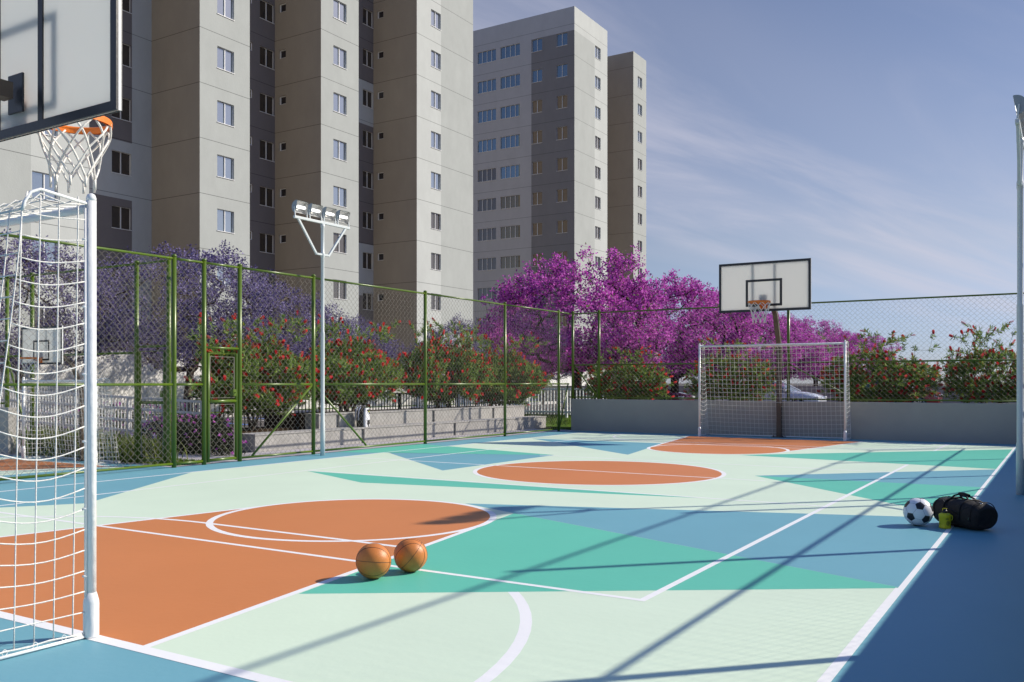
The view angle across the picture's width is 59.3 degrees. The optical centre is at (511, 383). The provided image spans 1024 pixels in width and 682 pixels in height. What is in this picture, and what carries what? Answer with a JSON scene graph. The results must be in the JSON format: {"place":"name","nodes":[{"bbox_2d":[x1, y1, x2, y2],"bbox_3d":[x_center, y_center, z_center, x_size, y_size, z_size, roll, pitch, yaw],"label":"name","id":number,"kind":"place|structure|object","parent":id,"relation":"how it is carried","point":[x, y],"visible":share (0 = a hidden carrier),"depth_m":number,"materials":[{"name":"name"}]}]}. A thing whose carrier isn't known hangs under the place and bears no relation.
{"place":"outdoors","nodes":[
{"label":"outdoors","id":0,"kind":"place"},
{"bbox_2d":[0,454,169,482],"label":"court floor","id":1,"kind":"structure","parent":0,"point":[6,469],"depth_m":12.98,"materials":[{"name":"orange paint"}]},
{"bbox_2d":[20,325,83,460],"bbox_3d":[-6.924,0.185,13.616,0.947,2.070,0.907,0,0,-26],"label":"basketball hoop","id":2,"kind":"object","parent":1,"relation":"on","point":[25,358],"visible":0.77,"depth_m":13.60,"materials":[{"name":"metal"}]},
{"bbox_2d":[21,377,119,464],"bbox_3d":[-6.880,0.560,13.992,1.951,1.320,0.443,0,0,32],"label":"soccer goal","id":3,"kind":"object","parent":1,"relation":"on","point":[24,398],"visible":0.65,"depth_m":14.22,"materials":[{"name":"white metal"}]},
{"bbox_2d":[0,0,472,359],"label":"apartment building","id":4,"kind":"structure","parent":0,"point":[242,125],"depth_m":53.70,"materials":[{"name":"paint"}]},
{"bbox_2d":[32,241,57,266],"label":"window","id":5,"kind":"structure","parent":4,"relation":"in","point":[51,245],"depth_m":38.86,"materials":[{"name":"blue glass"}]},
{"bbox_2d":[32,171,57,201],"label":"window","id":6,"kind":"structure","parent":4,"relation":"in","point":[39,180],"depth_m":38.58,"materials":[{"name":"blue glass"}]},
{"bbox_2d":[34,303,56,326],"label":"window","id":7,"kind":"structure","parent":4,"relation":"in","point":[41,309],"depth_m":38.52,"materials":[{"name":"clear glass"}]},
{"bbox_2d":[111,205,131,230],"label":"window","id":8,"kind":"structure","parent":4,"relation":"in","point":[120,215],"depth_m":45.96,"materials":[{"name":"black glass"}]},
{"bbox_2d":[111,98,131,122],"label":"window","id":9,"kind":"structure","parent":4,"relation":"in","point":[124,115],"depth_m":46.20,"materials":[{"name":"black glass"}]},
{"bbox_2d":[112,150,131,176],"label":"window","id":10,"kind":"structure","parent":4,"relation":"in","point":[120,161],"depth_m":45.96,"materials":[{"name":"black glass"}]},
{"bbox_2d":[122,43,131,67],"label":"window","id":11,"kind":"structure","parent":4,"relation":"in","point":[125,48],"depth_m":46.26,"materials":[{"name":"black glass"}]},
{"bbox_2d":[217,46,233,73],"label":"window","id":12,"kind":"structure","parent":4,"relation":"in","point":[224,57],"depth_m":46.87,"materials":[{"name":"blue glass"}]},
{"bbox_2d":[217,209,234,233],"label":"window","id":13,"kind":"structure","parent":4,"relation":"in","point":[224,218],"depth_m":46.87,"materials":[{"name":"blue glass"}]},
{"bbox_2d":[217,155,234,180],"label":"window","id":14,"kind":"structure","parent":4,"relation":"in","point":[224,164],"depth_m":46.87,"materials":[{"name":"blue glass"}]},
{"bbox_2d":[217,100,234,127],"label":"window","id":15,"kind":"structure","parent":4,"relation":"in","point":[224,110],"depth_m":46.87,"materials":[{"name":"blue glass"}]},
{"bbox_2d":[217,0,234,20],"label":"window","id":16,"kind":"structure","parent":4,"relation":"in","point":[224,7],"depth_m":46.98,"materials":[{"name":"blue glass"}]},
{"bbox_2d":[260,233,273,253],"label":"window","id":17,"kind":"structure","parent":4,"relation":"in","point":[266,240],"depth_m":54.33,"materials":[{"name":"black glass"}]},
{"bbox_2d":[260,186,273,207],"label":"window","id":18,"kind":"structure","parent":4,"relation":"in","point":[266,194],"depth_m":54.33,"materials":[{"name":"black glass"}]},
{"bbox_2d":[260,140,273,161],"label":"window","id":19,"kind":"structure","parent":4,"relation":"in","point":[266,148],"depth_m":54.33,"materials":[{"name":"black glass"}]},
{"bbox_2d":[260,93,273,115],"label":"window","id":20,"kind":"structure","parent":4,"relation":"in","point":[266,102],"depth_m":54.33,"materials":[{"name":"black glass"}]},
{"bbox_2d":[260,46,273,69],"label":"window","id":21,"kind":"structure","parent":4,"relation":"in","point":[266,56],"depth_m":54.33,"materials":[{"name":"black glass"}]},
{"bbox_2d":[260,0,273,23],"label":"window","id":22,"kind":"structure","parent":4,"relation":"in","point":[266,9],"depth_m":54.33,"materials":[{"name":"black glass"}]},
{"bbox_2d":[333,279,346,299],"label":"window","id":23,"kind":"structure","parent":4,"relation":"in","point":[339,287],"depth_m":54.34,"materials":[{"name":"grey glass"}]},
{"bbox_2d":[333,233,346,253],"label":"window","id":24,"kind":"structure","parent":4,"relation":"in","point":[341,246],"depth_m":54.41,"materials":[{"name":"grey glass"}]},
{"bbox_2d":[333,186,346,207],"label":"window","id":25,"kind":"structure","parent":4,"relation":"in","point":[339,194],"depth_m":54.34,"materials":[{"name":"blue glass"}]},
{"bbox_2d":[333,139,346,161],"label":"window","id":26,"kind":"structure","parent":4,"relation":"in","point":[339,148],"depth_m":54.34,"materials":[{"name":"blue glass"}]},
{"bbox_2d":[333,92,346,115],"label":"window","id":27,"kind":"structure","parent":4,"relation":"in","point":[339,101],"depth_m":54.34,"materials":[{"name":"blue glass"}]},
{"bbox_2d":[333,46,346,69],"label":"window","id":28,"kind":"structure","parent":4,"relation":"in","point":[339,55],"depth_m":54.34,"materials":[{"name":"blue glass"}]},
{"bbox_2d":[333,0,346,23],"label":"window","id":29,"kind":"structure","parent":4,"relation":"in","point":[339,9],"depth_m":54.34,"materials":[{"name":"blue glass"}]},
{"bbox_2d":[363,293,371,309],"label":"window","id":30,"kind":"structure","parent":4,"relation":"in","point":[368,295],"depth_m":62.26,"materials":[{"name":"black glass"}]},
{"bbox_2d":[363,252,371,269],"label":"window","id":31,"kind":"structure","parent":4,"relation":"in","point":[367,257],"depth_m":62.26,"materials":[{"name":"black glass"}]},
{"bbox_2d":[363,211,372,229],"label":"window","id":32,"kind":"structure","parent":4,"relation":"in","point":[367,217],"depth_m":62.26,"materials":[{"name":"black glass"}]},
{"bbox_2d":[363,89,372,108],"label":"window","id":33,"kind":"structure","parent":4,"relation":"in","point":[367,96],"depth_m":62.26,"materials":[{"name":"black glass"}]},
{"bbox_2d":[363,49,372,68],"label":"window","id":34,"kind":"structure","parent":4,"relation":"in","point":[367,55],"depth_m":62.26,"materials":[{"name":"black glass"}]},
{"bbox_2d":[363,171,373,189],"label":"window","id":35,"kind":"structure","parent":4,"relation":"in","point":[367,176],"depth_m":62.26,"materials":[{"name":"black glass"}]},
{"bbox_2d":[363,130,373,149],"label":"window","id":36,"kind":"structure","parent":4,"relation":"in","point":[367,136],"depth_m":62.26,"materials":[{"name":"black glass"}]},
{"bbox_2d":[363,8,373,28],"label":"window","id":37,"kind":"structure","parent":4,"relation":"in","point":[367,15],"depth_m":62.26,"materials":[{"name":"black glass"}]},
{"bbox_2d":[431,253,440,270],"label":"window","id":38,"kind":"structure","parent":4,"relation":"in","point":[435,258],"depth_m":62.59,"materials":[{"name":"grey glass"}]},
{"bbox_2d":[431,212,440,230],"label":"window","id":39,"kind":"structure","parent":4,"relation":"in","point":[435,218],"depth_m":62.59,"materials":[{"name":"grey glass"}]},
{"bbox_2d":[431,172,440,190],"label":"window","id":40,"kind":"structure","parent":4,"relation":"in","point":[435,178],"depth_m":62.59,"materials":[{"name":"blue glass"}]},
{"bbox_2d":[431,131,440,150],"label":"window","id":41,"kind":"structure","parent":4,"relation":"in","point":[435,138],"depth_m":62.59,"materials":[{"name":"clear glass"}]},
{"bbox_2d":[431,91,440,110],"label":"window","id":42,"kind":"structure","parent":4,"relation":"in","point":[435,97],"depth_m":62.59,"materials":[{"name":"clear glass"}]},
{"bbox_2d":[431,50,440,70],"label":"window","id":43,"kind":"structure","parent":4,"relation":"in","point":[435,57],"depth_m":62.59,"materials":[{"name":"blue glass"}]},
{"bbox_2d":[431,10,440,30],"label":"window","id":44,"kind":"structure","parent":4,"relation":"in","point":[435,17],"depth_m":62.59,"materials":[{"name":"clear glass"}]},
{"bbox_2d":[3,429,562,466],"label":"footpath","id":45,"kind":"structure","parent":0,"point":[196,456],"depth_m":16.49,"materials":[{"name":"concrete"}]},
{"bbox_2d":[0,407,16,453],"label":"wall","id":46,"kind":"structure","parent":45,"relation":"on","point":[4,438],"depth_m":15.45,"materials":[{"name":"concrete"}]},
{"bbox_2d":[0,259,170,465],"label":"chain link fence","id":47,"kind":"object","parent":46,"relation":"on","point":[138,432],"visible":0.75,"depth_m":13.68,"materials":[{"name":"green metal"}]},
{"bbox_2d":[8,423,74,455],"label":"strappy plant","id":48,"kind":"object","parent":45,"relation":"on","point":[42,440],"visible":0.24,"depth_m":15.24,"materials":[{"name":"green plant"}]},
{"bbox_2d":[26,426,116,457],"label":"strappy plant","id":49,"kind":"object","parent":45,"relation":"on","point":[64,441],"visible":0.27,"depth_m":14.78,"materials":[{"name":"green plant"}]},
{"bbox_2d":[59,427,143,459],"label":"strappy plant","id":50,"kind":"object","parent":45,"relation":"on","point":[117,438],"visible":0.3,"depth_m":14.42,"materials":[{"name":"green plant"}]},
{"bbox_2d":[98,432,189,463],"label":"strappy plant","id":51,"kind":"object","parent":45,"relation":"on","point":[148,455],"visible":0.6,"depth_m":13.93,"materials":[{"name":"green plant"}]},
{"bbox_2d":[242,416,546,451],"bbox_3d":[-1.976,1.060,20.288,0.462,0.320,10.370,0,0,32],"label":"concrete bench","id":52,"kind":"object","parent":45,"relation":"on","point":[274,441],"visible":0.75,"depth_m":18.73,"materials":[{"name":"grey"}]},
{"bbox_2d":[355,406,369,426],"bbox_3d":[-3.062,0.674,18.507,0.259,0.449,0.349,0,0,10],"label":"backpack","id":53,"kind":"object","parent":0,"point":[365,420],"visible":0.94,"depth_m":18.38,"materials":[{"name":"fabric"}]},
{"bbox_2d":[18,383,945,466],"bbox_3d":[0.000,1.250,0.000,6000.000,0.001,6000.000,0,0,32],"label":"ground","id":54,"kind":"structure","parent":0,"point":[681,384],"depth_m":36.96,"materials":[{"name":"concrete"}]},
{"bbox_2d":[0,227,143,426],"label":"jacaranda tree","id":55,"kind":"object","parent":54,"relation":"on","point":[34,268],"visible":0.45,"depth_m":24.98,"materials":[{"name":"purple plant"}]},
{"bbox_2d":[0,389,201,441],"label":"railing","id":56,"kind":"object","parent":54,"relation":"on","point":[190,412],"visible":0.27,"depth_m":18.22,"materials":[{"name":"metal"}]},
{"bbox_2d":[35,400,228,440],"bbox_3d":[-8.345,0.819,19.260,6.674,0.920,1.021,0,0,32],"label":"flowering hedge","id":57,"kind":"object","parent":54,"relation":"on","point":[116,417],"visible":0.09,"depth_m":19.18,"materials":[{"name":"green plant"}]},
{"bbox_2d":[71,239,299,418],"bbox_3d":[-10.299,-1.651,28.188,7.381,5.814,6.822,0,0,24],"label":"jacaranda tree","id":58,"kind":"object","parent":54,"relation":"on","point":[197,268],"visible":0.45,"depth_m":27.13,"materials":[{"name":"purple plant"}]},
{"bbox_2d":[142,413,247,455],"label":"flowering hedge","id":59,"kind":"object","parent":54,"relation":"on","point":[195,423],"visible":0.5,"depth_m":15.41,"materials":[{"name":"green plant"}]},
{"bbox_2d":[171,264,359,417],"bbox_3d":[-8.897,-1.481,32.321,6.315,5.469,6.396,0,0,-35],"label":"jacaranda tree","id":60,"kind":"object","parent":54,"relation":"on","point":[302,347],"visible":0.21,"depth_m":31.71,"materials":[{"name":"purple plant"}]},
{"bbox_2d":[27,401,562,423],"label":"kerb and verge","id":61,"kind":"structure","parent":54,"relation":"on","point":[296,410],"depth_m":40.41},
{"bbox_2d":[0,347,611,417],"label":"boundary wall","id":62,"kind":"structure","parent":54,"relation":"on","point":[160,376],"depth_m":31.83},
{"bbox_2d":[179,406,482,452],"bbox_3d":[-2.913,0.945,20.837,1.950,0.590,10.200,0,0,32],"label":"planting bed","id":63,"kind":"object","parent":54,"relation":"on","point":[288,427],"visible":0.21,"depth_m":18.60,"materials":[{"name":"concrete"}]},
{"bbox_2d":[183,310,325,430],"bbox_3d":[-4.992,-0.244,17.601,1.988,2.355,3.576,0,0,32],"label":"bottlebrush shrub","id":64,"kind":"object","parent":63,"relation":"in","point":[285,374],"visible":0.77,"depth_m":17.17,"materials":[{"name":"green plant"}]},
{"bbox_2d":[306,314,406,411],"bbox_3d":[-3.531,-0.373,20.032,1.997,2.378,3.663,0,0,20],"label":"bottlebrush shrub","id":65,"kind":"object","parent":63,"relation":"in","point":[331,357],"visible":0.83,"depth_m":19.59,"materials":[{"name":"green plant"}]},
{"bbox_2d":[395,317,495,407],"bbox_3d":[-1.737,-0.431,23.026,1.847,2.531,3.768,0,0,40],"label":"bottlebrush shrub","id":66,"kind":"object","parent":63,"relation":"in","point":[464,378],"visible":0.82,"depth_m":22.70,"materials":[{"name":"green plant"}]},
{"bbox_2d":[457,331,553,406],"bbox_3d":[-0.274,-0.264,25.341,3.681,2.355,2.222,0,0,-41],"label":"bottlebrush shrub","id":67,"kind":"object","parent":63,"relation":"in","point":[520,392],"visible":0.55,"depth_m":24.95,"materials":[{"name":"green plant"}]},
{"bbox_2d":[185,393,492,427],"bbox_3d":[-3.466,0.784,22.178,0.060,1.072,10.960,0,0,32],"label":"railing","id":68,"kind":"object","parent":54,"relation":"on","point":[341,409],"visible":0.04,"depth_m":22.04,"materials":[{"name":"metal"}]},
{"bbox_2d":[287,311,406,404],"bbox_3d":[-6.828,-0.855,37.388,5.355,4.218,4.949,0,0,15],"label":"flowering bush","id":69,"kind":"object","parent":54,"relation":"on","point":[388,349],"visible":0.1,"depth_m":37.06,"materials":[{"name":"purple plant"}]},
{"bbox_2d":[304,405,524,428],"bbox_3d":[-1.900,0.915,21.210,0.402,0.610,7.920,0,0,32],"label":"concrete bench","id":70,"kind":"object","parent":54,"relation":"on","point":[420,418],"visible":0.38,"depth_m":20.42,"materials":[{"name":"grey"}]},
{"bbox_2d":[403,312,498,375],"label":"flowering bush","id":71,"kind":"object","parent":54,"relation":"on","point":[451,335],"visible":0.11,"depth_m":44.71,"materials":[{"name":"purple plant"}]},
{"bbox_2d":[475,242,678,398],"bbox_3d":[2.356,-1.801,32.181,6.711,6.105,7.816,0,0,-21],"label":"blossom tree","id":72,"kind":"object","parent":54,"relation":"on","point":[641,296],"visible":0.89,"depth_m":30.30,"materials":[{"name":"purple plant"}]},
{"bbox_2d":[591,381,694,399],"bbox_3d":[5.645,0.570,38.823,4.234,1.360,1.900,0,0,32],"label":"parked car","id":73,"kind":"object","parent":54,"relation":"on","point":[680,394],"visible":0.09,"depth_m":37.63,"materials":[{"name":"red paint"}]},
{"bbox_2d":[579,268,771,391],"bbox_3d":[6.868,-1.723,38.859,8.098,5.951,8.018,0,0,1],"label":"blossom tree","id":74,"kind":"object","parent":54,"relation":"on","point":[691,291],"visible":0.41,"depth_m":36.76,"materials":[{"name":"purple plant"}]},
{"bbox_2d":[661,297,812,376],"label":"blossom tree","id":75,"kind":"object","parent":54,"relation":"on","point":[770,323],"visible":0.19,"depth_m":44.74,"materials":[{"name":"purple plant"}]},
{"bbox_2d":[710,311,832,381],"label":"blossom tree","id":76,"kind":"object","parent":54,"relation":"on","point":[818,356],"visible":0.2,"depth_m":51.64,"materials":[{"name":"purple plant"}]},
{"bbox_2d":[717,381,826,401],"bbox_3d":[10.950,0.570,37.898,4.234,1.360,1.900,0,0,32],"label":"parked car","id":77,"kind":"object","parent":54,"relation":"on","point":[784,385],"visible":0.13,"depth_m":36.83,"materials":[{"name":"silver metal"}]},
{"bbox_2d":[537,386,1016,403],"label":"boundary wall","id":78,"kind":"structure","parent":54,"relation":"on","point":[799,387],"depth_m":47.98,"materials":[{"name":"concrete"}]},
{"bbox_2d":[771,319,863,385],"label":"blossom tree","id":79,"kind":"object","parent":54,"relation":"on","point":[834,337],"visible":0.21,"depth_m":61.27,"materials":[{"name":"purple plant"}]},
{"bbox_2d":[813,333,901,380],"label":"blossom tree","id":80,"kind":"object","parent":54,"relation":"on","point":[871,346],"visible":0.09,"depth_m":71.37,"materials":[{"name":"purple plant"}]},
{"bbox_2d":[843,381,942,402],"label":"parked car","id":81,"kind":"object","parent":54,"relation":"on","point":[933,397],"visible":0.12,"depth_m":40.63,"materials":[{"name":"red paint"}]},
{"bbox_2d":[0,430,1023,681],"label":"court floor","id":82,"kind":"structure","parent":0,"point":[802,600],"depth_m":5.98,"materials":[{"name":"green paint"}]},
{"bbox_2d":[0,188,98,659],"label":"soccer goal","id":83,"kind":"object","parent":82,"relation":"on","point":[88,210],"visible":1,"depth_m":4.28,"materials":[{"name":"white metal"}]},
{"bbox_2d":[0,0,121,193],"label":"basketball hoop","id":84,"kind":"object","parent":82,"relation":"on","point":[60,65],"visible":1,"depth_m":5.41,"materials":[{"name":"metal"}]},
{"bbox_2d":[0,233,568,480],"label":"chain link fence","id":85,"kind":"object","parent":82,"relation":"on","point":[236,392],"visible":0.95,"depth_m":14.00,"materials":[{"name":"green metal"}]},
{"bbox_2d":[292,200,349,455],"bbox_3d":[-3.212,-0.880,15.169,0.127,4.201,1.320,0,0,32],"label":"floodlight","id":86,"kind":"object","parent":82,"relation":"on","point":[317,211],"visible":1,"depth_m":15.13,"materials":[{"name":"white paint"}]},
{"bbox_2d":[356,543,390,578],"bbox_3d":[-0.864,1.111,5.611,0.221,0.221,0.221,4,-8,-2],"label":"basketball","id":87,"kind":"object","parent":82,"relation":"on","point":[373,560],"visible":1,"depth_m":5.54,"materials":[{"name":"rubber"}]},
{"bbox_2d":[394,538,427,571],"bbox_3d":[-0.655,1.112,5.811,0.219,0.219,0.219,40,8,-7],"label":"basketball","id":88,"kind":"object","parent":82,"relation":"on","point":[410,554],"visible":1,"depth_m":5.73,"materials":[{"name":"rubber"}]},
{"bbox_2d":[0,432,1015,681],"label":"court lines","id":89,"kind":"object","parent":82,"relation":"on","point":[524,630],"visible":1,"depth_m":5.47,"materials":[{"name":"white paint"}]},
{"bbox_2d":[719,258,810,437],"bbox_3d":[5.685,-0.693,19.383,1.745,3.825,1.677,0,0,-26],"label":"basketball hoop","id":90,"kind":"object","parent":82,"relation":"on","point":[775,286],"visible":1,"depth_m":19.26,"materials":[{"name":"white"}]},
{"bbox_2d":[698,340,850,440],"bbox_3d":[5.827,0.155,20.070,3.271,2.130,0.669,0,0,32],"label":"soccer goal","id":91,"kind":"object","parent":82,"relation":"on","point":[845,424],"visible":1,"depth_m":20.16,"materials":[{"name":"white metal"}]},
{"bbox_2d":[571,399,1016,443],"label":"wall","id":92,"kind":"structure","parent":82,"relation":"on","point":[992,423],"depth_m":19.93,"materials":[{"name":"grey paint"}]},
{"bbox_2d":[569,292,1023,401],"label":"chain link fence","id":93,"kind":"object","parent":92,"relation":"on","point":[598,365],"visible":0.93,"depth_m":20.20,"materials":[{"name":"green metal"}]},
{"bbox_2d":[903,498,933,525],"bbox_3d":[3.475,1.100,7.691,0.240,0.240,0.239,-22,-5,0],"label":"soccer ball","id":94,"kind":"object","parent":82,"relation":"on","point":[918,511],"visible":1,"depth_m":7.61,"materials":[{"name":"white"}]},
{"bbox_2d":[939,508,952,528],"bbox_3d":[3.637,1.134,7.550,0.098,0.170,0.098,0,0,-23],"label":"water bottle","id":95,"kind":"object","parent":82,"relation":"on","point":[945,520],"visible":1,"depth_m":7.51,"materials":[{"name":"yellow plastic"}]},
{"bbox_2d":[932,492,997,529],"bbox_3d":[3.833,1.072,7.622,0.297,0.289,0.526,0,0,-17],"label":"duffel bag","id":96,"kind":"object","parent":82,"relation":"on","point":[972,513],"visible":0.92,"depth_m":7.46,"materials":[{"name":"black fabric"}]},
{"bbox_2d":[1013,95,1023,494],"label":"floodlight","id":97,"kind":"object","parent":82,"relation":"on","point":[1019,108],"visible":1,"depth_m":9.80,"materials":[{"name":"white paint"}]},
{"bbox_2d":[524,413,570,425],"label":"lawn","id":98,"kind":"structure","parent":0,"point":[554,419],"depth_m":28.50,"materials":[{"name":"green plant"}]},
{"bbox_2d":[417,387,608,417],"bbox_3d":[0.057,0.590,28.170,7.560,0.920,0.060,0,0,32],"label":"railing","id":99,"kind":"object","parent":98,"relation":"on","point":[554,411],"visible":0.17,"depth_m":27.47,"materials":[{"name":"white metal"}]},
{"bbox_2d":[473,6,645,380],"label":"apartment building","id":100,"kind":"structure","parent":0,"point":[559,132],"depth_m":83.53,"materials":[{"name":"paint"}]},
{"bbox_2d":[477,228,495,241],"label":"window","id":101,"kind":"structure","parent":100,"relation":"in","point":[487,234],"depth_m":85.02,"materials":[{"name":"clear glass"}]},
{"bbox_2d":[477,168,495,182],"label":"window","id":102,"kind":"structure","parent":100,"relation":"in","point":[488,174],"depth_m":85.02,"materials":[{"name":"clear glass"}]},
{"bbox_2d":[477,108,495,123],"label":"window","id":103,"kind":"structure","parent":100,"relation":"in","point":[487,115],"depth_m":85.02,"materials":[{"name":"blue glass"}]},
{"bbox_2d":[477,49,495,64],"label":"window","id":104,"kind":"structure","parent":100,"relation":"in","point":[490,55],"depth_m":85.02,"materials":[{"name":"blue glass"}]},
{"bbox_2d":[478,287,495,299],"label":"window","id":105,"kind":"structure","parent":100,"relation":"in","point":[485,291],"depth_m":85.08,"materials":[{"name":"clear glass"}]},
{"bbox_2d":[478,257,495,270],"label":"window","id":106,"kind":"structure","parent":100,"relation":"in","point":[484,264],"depth_m":85.04,"materials":[{"name":"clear glass"}]},
{"bbox_2d":[478,198,495,211],"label":"window","id":107,"kind":"structure","parent":100,"relation":"in","point":[485,204],"depth_m":85.02,"materials":[{"name":"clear glass"}]},
{"bbox_2d":[478,138,495,152],"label":"window","id":108,"kind":"structure","parent":100,"relation":"in","point":[490,144],"depth_m":85.02,"materials":[{"name":"blue glass"}]},
{"bbox_2d":[478,79,495,93],"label":"window","id":109,"kind":"structure","parent":100,"relation":"in","point":[489,85],"depth_m":85.02,"materials":[{"name":"blue glass"}]},
{"bbox_2d":[500,134,519,149],"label":"window","id":110,"kind":"structure","parent":100,"relation":"in","point":[512,141],"depth_m":83.62,"materials":[{"name":"blue glass"}]},
{"bbox_2d":[500,104,519,119],"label":"window","id":111,"kind":"structure","parent":100,"relation":"in","point":[511,111],"depth_m":83.62,"materials":[{"name":"blue glass"}]},
{"bbox_2d":[500,74,519,89],"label":"window","id":112,"kind":"structure","parent":100,"relation":"in","point":[510,81],"depth_m":83.62,"materials":[{"name":"blue glass"}]},
{"bbox_2d":[500,43,519,59],"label":"window","id":113,"kind":"structure","parent":100,"relation":"in","point":[510,51],"depth_m":83.62,"materials":[{"name":"blue glass"}]},
{"bbox_2d":[501,255,519,268],"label":"window","id":114,"kind":"structure","parent":100,"relation":"in","point":[507,262],"depth_m":83.62,"materials":[{"name":"grey glass"}]},
{"bbox_2d":[501,225,519,238],"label":"window","id":115,"kind":"structure","parent":100,"relation":"in","point":[507,232],"depth_m":83.62,"materials":[{"name":"grey glass"}]},
{"bbox_2d":[501,195,519,208],"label":"window","id":116,"kind":"structure","parent":100,"relation":"in","point":[507,202],"depth_m":83.62,"materials":[{"name":"grey glass"}]},
{"bbox_2d":[501,164,519,178],"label":"window","id":117,"kind":"structure","parent":100,"relation":"in","point":[513,171],"depth_m":83.62,"materials":[{"name":"blue glass"}]},
{"bbox_2d":[532,223,541,235],"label":"window","id":118,"kind":"structure","parent":100,"relation":"in","point":[536,227],"depth_m":82.08,"materials":[{"name":"brown glass"}]},
{"bbox_2d":[532,192,541,205],"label":"window","id":119,"kind":"structure","parent":100,"relation":"in","point":[536,197],"depth_m":82.08,"materials":[{"name":"brown glass"}]},
{"bbox_2d":[532,161,541,174],"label":"window","id":120,"kind":"structure","parent":100,"relation":"in","point":[536,166],"depth_m":82.09,"materials":[{"name":"brown glass"}]},
{"bbox_2d":[556,189,566,202],"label":"window","id":121,"kind":"structure","parent":100,"relation":"in","point":[562,193],"depth_m":80.75,"materials":[{"name":"brown glass"}]},
{"bbox_2d":[556,157,566,171],"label":"window","id":122,"kind":"structure","parent":100,"relation":"in","point":[561,162],"depth_m":80.73,"materials":[{"name":"brown glass"}]},
{"bbox_2d":[556,220,567,233],"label":"window","id":123,"kind":"structure","parent":100,"relation":"in","point":[561,225],"depth_m":80.73,"materials":[{"name":"brown glass"}]},
{"bbox_2d":[557,95,566,108],"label":"window","id":124,"kind":"structure","parent":100,"relation":"in","point":[561,100],"depth_m":80.73,"materials":[{"name":"brown glass"}]},
{"bbox_2d":[557,64,566,77],"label":"window","id":125,"kind":"structure","parent":100,"relation":"in","point":[561,69],"depth_m":80.73,"materials":[{"name":"blue glass"}]},
{"bbox_2d":[557,126,567,139],"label":"window","id":126,"kind":"structure","parent":100,"relation":"in","point":[561,131],"depth_m":80.73,"materials":[{"name":"brown glass"}]},
{"bbox_2d":[557,32,567,46],"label":"window","id":127,"kind":"structure","parent":100,"relation":"in","point":[561,38],"depth_m":80.73,"materials":[{"name":"blue glass"}]},
{"bbox_2d":[577,345,676,399],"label":"bottlebrush shrub","id":128,"kind":"object","parent":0,"point":[622,390],"visible":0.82,"depth_m":23.62,"materials":[{"name":"green plant"}]},
{"bbox_2d":[683,336,775,400],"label":"bottlebrush shrub","id":129,"kind":"object","parent":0,"point":[731,381],"visible":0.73,"depth_m":22.12,"materials":[{"name":"green plant"}]},
{"bbox_2d":[473,0,1023,383],"label":"sky","id":130,"kind":"structure","parent":0,"point":[873,142],"materials":[{"name":"blue"}]},
{"bbox_2d":[817,328,945,401],"bbox_3d":[8.497,-0.238,20.541,2.976,2.034,1.588,0,0,9],"label":"bottlebrush shrub","id":131,"kind":"object","parent":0,"point":[861,378],"visible":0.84,"depth_m":20.27,"materials":[{"name":"green plant"}]},
{"bbox_2d":[934,321,1016,403],"bbox_3d":[10.322,-0.279,19.372,1.595,2.117,2.479,0,0,-44],"label":"bottlebrush shrub","id":132,"kind":"object","parent":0,"point":[970,383],"visible":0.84,"depth_m":19.26,"materials":[{"name":"green plant"}]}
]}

